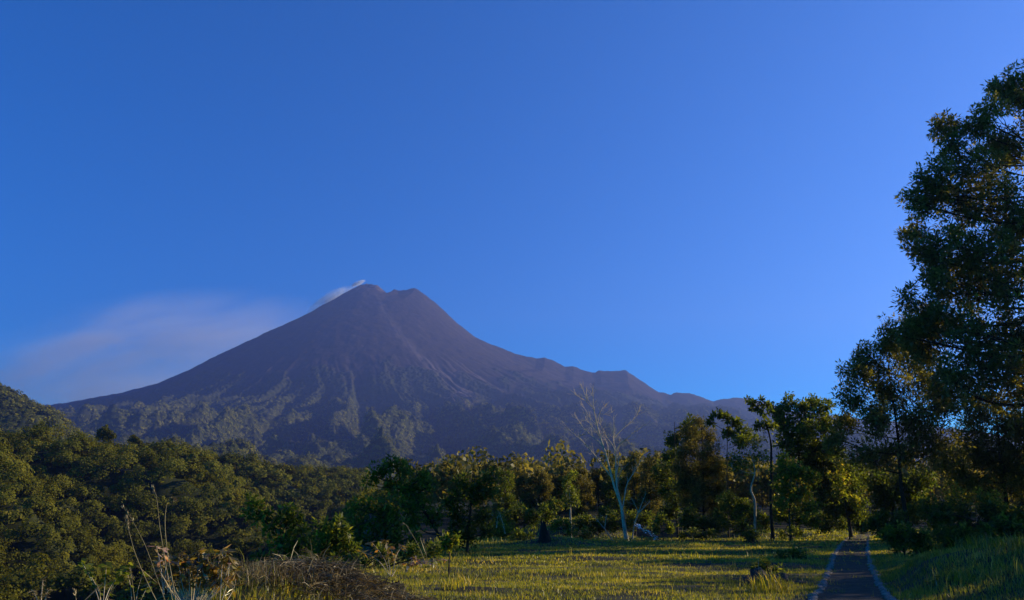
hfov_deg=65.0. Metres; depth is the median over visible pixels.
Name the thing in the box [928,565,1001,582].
grass tuft
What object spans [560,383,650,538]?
bare tree
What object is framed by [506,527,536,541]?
bush
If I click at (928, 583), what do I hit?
weed plant
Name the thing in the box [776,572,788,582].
rock
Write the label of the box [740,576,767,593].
grass tuft
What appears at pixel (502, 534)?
bush
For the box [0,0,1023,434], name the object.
sky
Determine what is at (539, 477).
broadleaf tree
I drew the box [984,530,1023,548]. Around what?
grass tuft
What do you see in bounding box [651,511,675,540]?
bush
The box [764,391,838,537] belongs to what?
broadleaf tree
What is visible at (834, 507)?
broadleaf tree
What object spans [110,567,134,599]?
grass stalk
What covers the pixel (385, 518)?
broadleaf tree
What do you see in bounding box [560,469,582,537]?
broadleaf tree
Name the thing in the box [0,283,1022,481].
mountain
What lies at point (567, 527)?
bush
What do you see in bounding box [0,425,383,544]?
forest
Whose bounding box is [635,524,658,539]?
fallen branch
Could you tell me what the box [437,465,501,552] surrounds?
broadleaf tree
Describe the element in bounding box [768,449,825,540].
broadleaf tree
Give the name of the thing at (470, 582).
grass tuft
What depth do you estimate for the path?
22.61 m
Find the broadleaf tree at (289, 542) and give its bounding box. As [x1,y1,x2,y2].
[238,491,318,563]
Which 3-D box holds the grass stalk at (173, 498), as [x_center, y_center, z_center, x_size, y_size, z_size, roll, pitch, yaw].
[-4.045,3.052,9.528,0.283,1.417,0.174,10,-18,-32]
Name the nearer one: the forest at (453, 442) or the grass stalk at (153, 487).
the grass stalk at (153, 487)
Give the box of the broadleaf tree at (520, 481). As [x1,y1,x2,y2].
[511,470,537,526]
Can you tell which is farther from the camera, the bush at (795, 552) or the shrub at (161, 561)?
the bush at (795, 552)
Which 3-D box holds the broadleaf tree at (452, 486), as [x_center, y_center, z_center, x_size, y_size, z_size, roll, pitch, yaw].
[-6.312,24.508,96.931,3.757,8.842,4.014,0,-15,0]
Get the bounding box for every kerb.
[806,536,848,599]
[864,536,896,599]
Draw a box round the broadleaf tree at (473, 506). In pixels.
[465,482,495,511]
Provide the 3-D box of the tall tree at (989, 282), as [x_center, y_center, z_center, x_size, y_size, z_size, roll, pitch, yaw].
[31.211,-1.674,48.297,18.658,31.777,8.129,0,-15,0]
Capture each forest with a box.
[0,383,499,480]
[0,418,292,599]
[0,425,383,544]
[59,395,989,479]
[288,488,412,560]
[394,439,1023,507]
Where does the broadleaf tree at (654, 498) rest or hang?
on the ground at (639, 532)
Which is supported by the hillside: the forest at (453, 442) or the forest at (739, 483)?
the forest at (739, 483)
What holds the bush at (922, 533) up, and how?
on the ground at (639, 532)
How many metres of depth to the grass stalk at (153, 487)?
9.76 m
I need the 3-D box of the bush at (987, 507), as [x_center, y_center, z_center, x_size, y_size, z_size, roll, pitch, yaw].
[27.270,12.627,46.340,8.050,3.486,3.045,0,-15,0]
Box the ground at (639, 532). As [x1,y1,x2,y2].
[181,519,1023,599]
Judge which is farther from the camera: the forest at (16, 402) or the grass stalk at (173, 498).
the forest at (16, 402)
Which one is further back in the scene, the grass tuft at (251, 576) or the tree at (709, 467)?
the tree at (709, 467)
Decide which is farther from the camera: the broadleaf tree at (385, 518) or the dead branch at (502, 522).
the dead branch at (502, 522)
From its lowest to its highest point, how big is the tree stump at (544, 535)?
1.403 m
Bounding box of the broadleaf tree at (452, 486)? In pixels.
[445,467,471,523]
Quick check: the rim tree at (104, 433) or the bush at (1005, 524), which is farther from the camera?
the rim tree at (104, 433)
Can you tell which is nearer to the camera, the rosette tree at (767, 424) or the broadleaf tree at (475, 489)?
the broadleaf tree at (475, 489)
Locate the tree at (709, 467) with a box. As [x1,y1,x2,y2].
[661,415,732,530]
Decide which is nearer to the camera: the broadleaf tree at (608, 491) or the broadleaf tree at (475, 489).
the broadleaf tree at (475, 489)
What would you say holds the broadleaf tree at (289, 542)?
on the ground at (639, 532)
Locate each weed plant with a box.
[27,577,52,599]
[74,558,135,599]
[119,565,159,599]
[357,540,419,576]
[406,556,446,572]
[924,573,952,587]
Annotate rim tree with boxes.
[32,421,50,435]
[94,424,116,444]
[126,434,144,447]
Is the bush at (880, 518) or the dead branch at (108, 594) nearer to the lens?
the dead branch at (108, 594)
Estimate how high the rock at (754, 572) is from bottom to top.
0.424 m
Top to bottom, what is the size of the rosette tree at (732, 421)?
9.973 m
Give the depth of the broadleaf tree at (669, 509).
72.13 m
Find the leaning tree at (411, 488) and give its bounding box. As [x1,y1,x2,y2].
[359,453,447,551]
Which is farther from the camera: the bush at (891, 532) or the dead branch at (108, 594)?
the bush at (891, 532)
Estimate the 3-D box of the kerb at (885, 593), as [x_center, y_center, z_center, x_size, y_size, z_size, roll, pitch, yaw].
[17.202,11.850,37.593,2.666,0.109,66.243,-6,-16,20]
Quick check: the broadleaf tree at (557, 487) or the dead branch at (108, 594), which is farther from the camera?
the broadleaf tree at (557, 487)
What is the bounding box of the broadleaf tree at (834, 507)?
[800,441,879,536]
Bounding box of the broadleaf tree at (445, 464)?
[438,458,456,529]
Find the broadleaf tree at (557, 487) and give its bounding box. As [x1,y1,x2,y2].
[544,466,575,517]
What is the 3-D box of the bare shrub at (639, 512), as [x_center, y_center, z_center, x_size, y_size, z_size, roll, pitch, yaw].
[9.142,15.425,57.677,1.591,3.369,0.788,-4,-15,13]
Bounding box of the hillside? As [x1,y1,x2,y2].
[0,451,1018,599]
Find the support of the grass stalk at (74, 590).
on the ground at (639, 532)
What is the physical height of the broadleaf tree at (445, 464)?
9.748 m
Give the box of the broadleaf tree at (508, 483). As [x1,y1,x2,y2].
[490,466,517,513]
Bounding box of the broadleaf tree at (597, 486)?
[583,467,614,514]
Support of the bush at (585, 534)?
on the ground at (639, 532)
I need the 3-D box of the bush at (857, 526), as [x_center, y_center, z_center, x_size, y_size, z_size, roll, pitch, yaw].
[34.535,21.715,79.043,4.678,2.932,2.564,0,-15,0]
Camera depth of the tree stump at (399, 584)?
16.45 m
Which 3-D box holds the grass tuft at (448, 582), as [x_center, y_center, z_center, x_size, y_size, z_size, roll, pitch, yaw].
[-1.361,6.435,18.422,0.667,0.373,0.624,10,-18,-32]
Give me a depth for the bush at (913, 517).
56.03 m
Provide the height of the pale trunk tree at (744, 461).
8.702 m
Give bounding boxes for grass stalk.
[72,584,101,599]
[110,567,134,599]
[121,505,164,599]
[124,514,169,599]
[140,484,172,599]
[159,496,177,599]
[400,522,426,562]
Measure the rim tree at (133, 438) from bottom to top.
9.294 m
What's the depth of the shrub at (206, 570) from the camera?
10.85 m
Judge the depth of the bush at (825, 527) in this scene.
70.97 m
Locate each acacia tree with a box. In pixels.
[820,297,983,527]
[924,383,1023,511]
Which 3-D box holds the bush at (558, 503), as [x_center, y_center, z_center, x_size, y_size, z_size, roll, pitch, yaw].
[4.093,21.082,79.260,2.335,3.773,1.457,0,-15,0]
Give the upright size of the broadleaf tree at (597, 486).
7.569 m
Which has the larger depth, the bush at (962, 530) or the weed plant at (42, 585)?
the bush at (962, 530)
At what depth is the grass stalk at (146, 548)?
10.41 m
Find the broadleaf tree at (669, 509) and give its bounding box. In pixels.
[648,412,700,537]
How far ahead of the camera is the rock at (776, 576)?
19.97 m
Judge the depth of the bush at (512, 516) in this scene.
69.70 m
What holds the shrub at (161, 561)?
on the ground at (639, 532)
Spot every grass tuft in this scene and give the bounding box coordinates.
[212,556,303,585]
[237,557,328,585]
[440,575,467,589]
[454,573,478,585]
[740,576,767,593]
[746,568,788,589]
[769,578,801,593]
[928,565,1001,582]
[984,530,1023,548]
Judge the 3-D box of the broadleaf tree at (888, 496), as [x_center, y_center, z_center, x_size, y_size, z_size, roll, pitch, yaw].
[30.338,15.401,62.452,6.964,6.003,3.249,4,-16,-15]
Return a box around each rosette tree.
[702,407,751,537]
[744,394,779,539]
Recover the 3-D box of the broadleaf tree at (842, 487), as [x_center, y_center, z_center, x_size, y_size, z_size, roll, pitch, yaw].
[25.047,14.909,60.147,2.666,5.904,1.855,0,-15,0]
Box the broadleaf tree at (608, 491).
[598,467,630,521]
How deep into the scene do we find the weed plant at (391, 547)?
15.09 m
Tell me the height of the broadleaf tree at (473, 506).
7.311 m
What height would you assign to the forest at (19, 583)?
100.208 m
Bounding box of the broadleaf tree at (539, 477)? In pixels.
[518,465,554,511]
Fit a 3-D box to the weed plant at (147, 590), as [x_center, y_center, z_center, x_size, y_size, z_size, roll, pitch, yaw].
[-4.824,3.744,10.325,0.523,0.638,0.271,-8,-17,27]
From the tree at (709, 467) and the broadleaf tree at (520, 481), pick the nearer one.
the tree at (709, 467)
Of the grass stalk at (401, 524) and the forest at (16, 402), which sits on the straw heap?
the grass stalk at (401, 524)
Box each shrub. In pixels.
[143,547,241,599]
[150,546,170,594]
[217,544,245,599]
[627,494,649,538]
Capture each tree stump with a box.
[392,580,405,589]
[537,519,551,542]
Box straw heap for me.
[157,540,472,599]
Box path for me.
[807,534,897,599]
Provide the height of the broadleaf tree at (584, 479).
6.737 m
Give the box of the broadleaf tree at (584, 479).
[567,465,596,517]
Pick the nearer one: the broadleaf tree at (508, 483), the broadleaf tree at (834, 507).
the broadleaf tree at (834, 507)
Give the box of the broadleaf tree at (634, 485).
[616,450,651,536]
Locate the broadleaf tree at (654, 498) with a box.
[631,450,663,536]
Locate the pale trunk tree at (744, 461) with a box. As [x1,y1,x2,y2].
[722,423,772,531]
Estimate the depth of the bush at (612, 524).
67.26 m
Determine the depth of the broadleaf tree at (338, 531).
26.77 m
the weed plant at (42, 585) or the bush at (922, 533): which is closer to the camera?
the weed plant at (42, 585)
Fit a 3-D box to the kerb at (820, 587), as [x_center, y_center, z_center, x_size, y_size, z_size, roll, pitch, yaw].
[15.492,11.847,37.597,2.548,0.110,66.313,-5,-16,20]
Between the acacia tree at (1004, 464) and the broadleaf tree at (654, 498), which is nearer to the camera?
the acacia tree at (1004, 464)
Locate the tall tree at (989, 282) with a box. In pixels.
[886,58,1023,430]
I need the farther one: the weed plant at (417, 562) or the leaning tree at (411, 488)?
the leaning tree at (411, 488)
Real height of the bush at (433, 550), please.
1.799 m
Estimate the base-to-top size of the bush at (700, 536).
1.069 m
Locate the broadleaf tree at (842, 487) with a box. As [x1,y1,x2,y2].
[826,460,863,538]
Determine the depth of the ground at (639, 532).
22.98 m
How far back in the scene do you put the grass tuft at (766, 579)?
19.06 m
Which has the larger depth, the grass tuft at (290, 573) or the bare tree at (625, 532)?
the bare tree at (625, 532)
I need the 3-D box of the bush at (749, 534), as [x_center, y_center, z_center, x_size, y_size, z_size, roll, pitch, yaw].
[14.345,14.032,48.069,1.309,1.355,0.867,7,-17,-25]
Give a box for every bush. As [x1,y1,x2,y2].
[257,537,442,569]
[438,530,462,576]
[481,511,514,538]
[491,501,558,536]
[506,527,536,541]
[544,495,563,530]
[547,517,575,537]
[569,505,654,536]
[571,524,593,539]
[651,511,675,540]
[676,503,722,538]
[678,527,716,540]
[706,498,774,537]
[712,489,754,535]
[742,523,763,544]
[749,554,786,573]
[772,503,822,536]
[774,544,810,559]
[776,524,805,540]
[813,510,852,534]
[842,507,881,533]
[861,509,910,542]
[875,520,918,555]
[901,521,942,556]
[904,494,958,528]
[913,488,1023,542]
[928,521,978,551]
[940,476,1008,541]
[974,510,1023,540]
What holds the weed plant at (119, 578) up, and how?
on the ground at (639, 532)
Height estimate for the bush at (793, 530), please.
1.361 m
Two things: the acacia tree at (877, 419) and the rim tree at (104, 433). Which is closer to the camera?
the acacia tree at (877, 419)
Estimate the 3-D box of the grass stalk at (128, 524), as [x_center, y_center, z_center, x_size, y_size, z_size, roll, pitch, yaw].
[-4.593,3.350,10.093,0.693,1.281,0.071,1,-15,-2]
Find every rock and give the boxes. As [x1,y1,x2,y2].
[741,576,752,584]
[750,567,765,581]
[761,574,780,582]
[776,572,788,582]
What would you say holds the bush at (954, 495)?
on the ground at (639, 532)
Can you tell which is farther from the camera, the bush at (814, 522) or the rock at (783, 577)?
the bush at (814, 522)
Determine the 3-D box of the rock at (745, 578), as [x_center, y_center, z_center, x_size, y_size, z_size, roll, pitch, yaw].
[5.928,7.085,20.248,0.309,0.278,0.350,0,-15,0]
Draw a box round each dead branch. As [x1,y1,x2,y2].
[96,584,116,599]
[496,511,505,533]
[593,515,612,539]
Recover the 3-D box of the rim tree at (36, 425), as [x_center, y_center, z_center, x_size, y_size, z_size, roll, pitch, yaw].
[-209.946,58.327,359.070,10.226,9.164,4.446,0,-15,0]
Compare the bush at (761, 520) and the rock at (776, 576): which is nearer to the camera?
the rock at (776, 576)
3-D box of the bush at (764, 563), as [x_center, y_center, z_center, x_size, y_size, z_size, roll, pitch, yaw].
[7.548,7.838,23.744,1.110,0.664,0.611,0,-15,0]
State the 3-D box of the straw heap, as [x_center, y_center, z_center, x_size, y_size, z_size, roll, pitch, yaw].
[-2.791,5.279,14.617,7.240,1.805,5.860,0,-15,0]
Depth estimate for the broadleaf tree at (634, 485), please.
87.72 m
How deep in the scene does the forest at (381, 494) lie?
156.25 m
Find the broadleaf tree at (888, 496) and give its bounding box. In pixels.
[856,462,940,518]
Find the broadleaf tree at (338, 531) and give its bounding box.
[307,512,366,564]
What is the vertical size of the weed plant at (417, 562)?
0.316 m
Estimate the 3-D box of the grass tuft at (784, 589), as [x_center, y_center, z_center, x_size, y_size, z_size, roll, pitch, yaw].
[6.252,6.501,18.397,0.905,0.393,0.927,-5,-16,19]
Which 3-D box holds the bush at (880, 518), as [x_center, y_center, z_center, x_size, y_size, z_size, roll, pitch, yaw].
[22.535,13.600,48.030,3.195,2.358,1.853,0,-15,0]
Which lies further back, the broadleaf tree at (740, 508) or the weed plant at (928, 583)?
the broadleaf tree at (740, 508)
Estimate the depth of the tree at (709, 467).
64.17 m
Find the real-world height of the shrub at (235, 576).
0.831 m
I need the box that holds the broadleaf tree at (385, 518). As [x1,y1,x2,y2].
[343,490,426,557]
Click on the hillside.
(21, 545)
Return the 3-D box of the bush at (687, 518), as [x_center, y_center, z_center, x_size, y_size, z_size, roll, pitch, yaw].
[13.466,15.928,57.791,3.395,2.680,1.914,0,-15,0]
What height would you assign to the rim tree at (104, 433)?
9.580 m

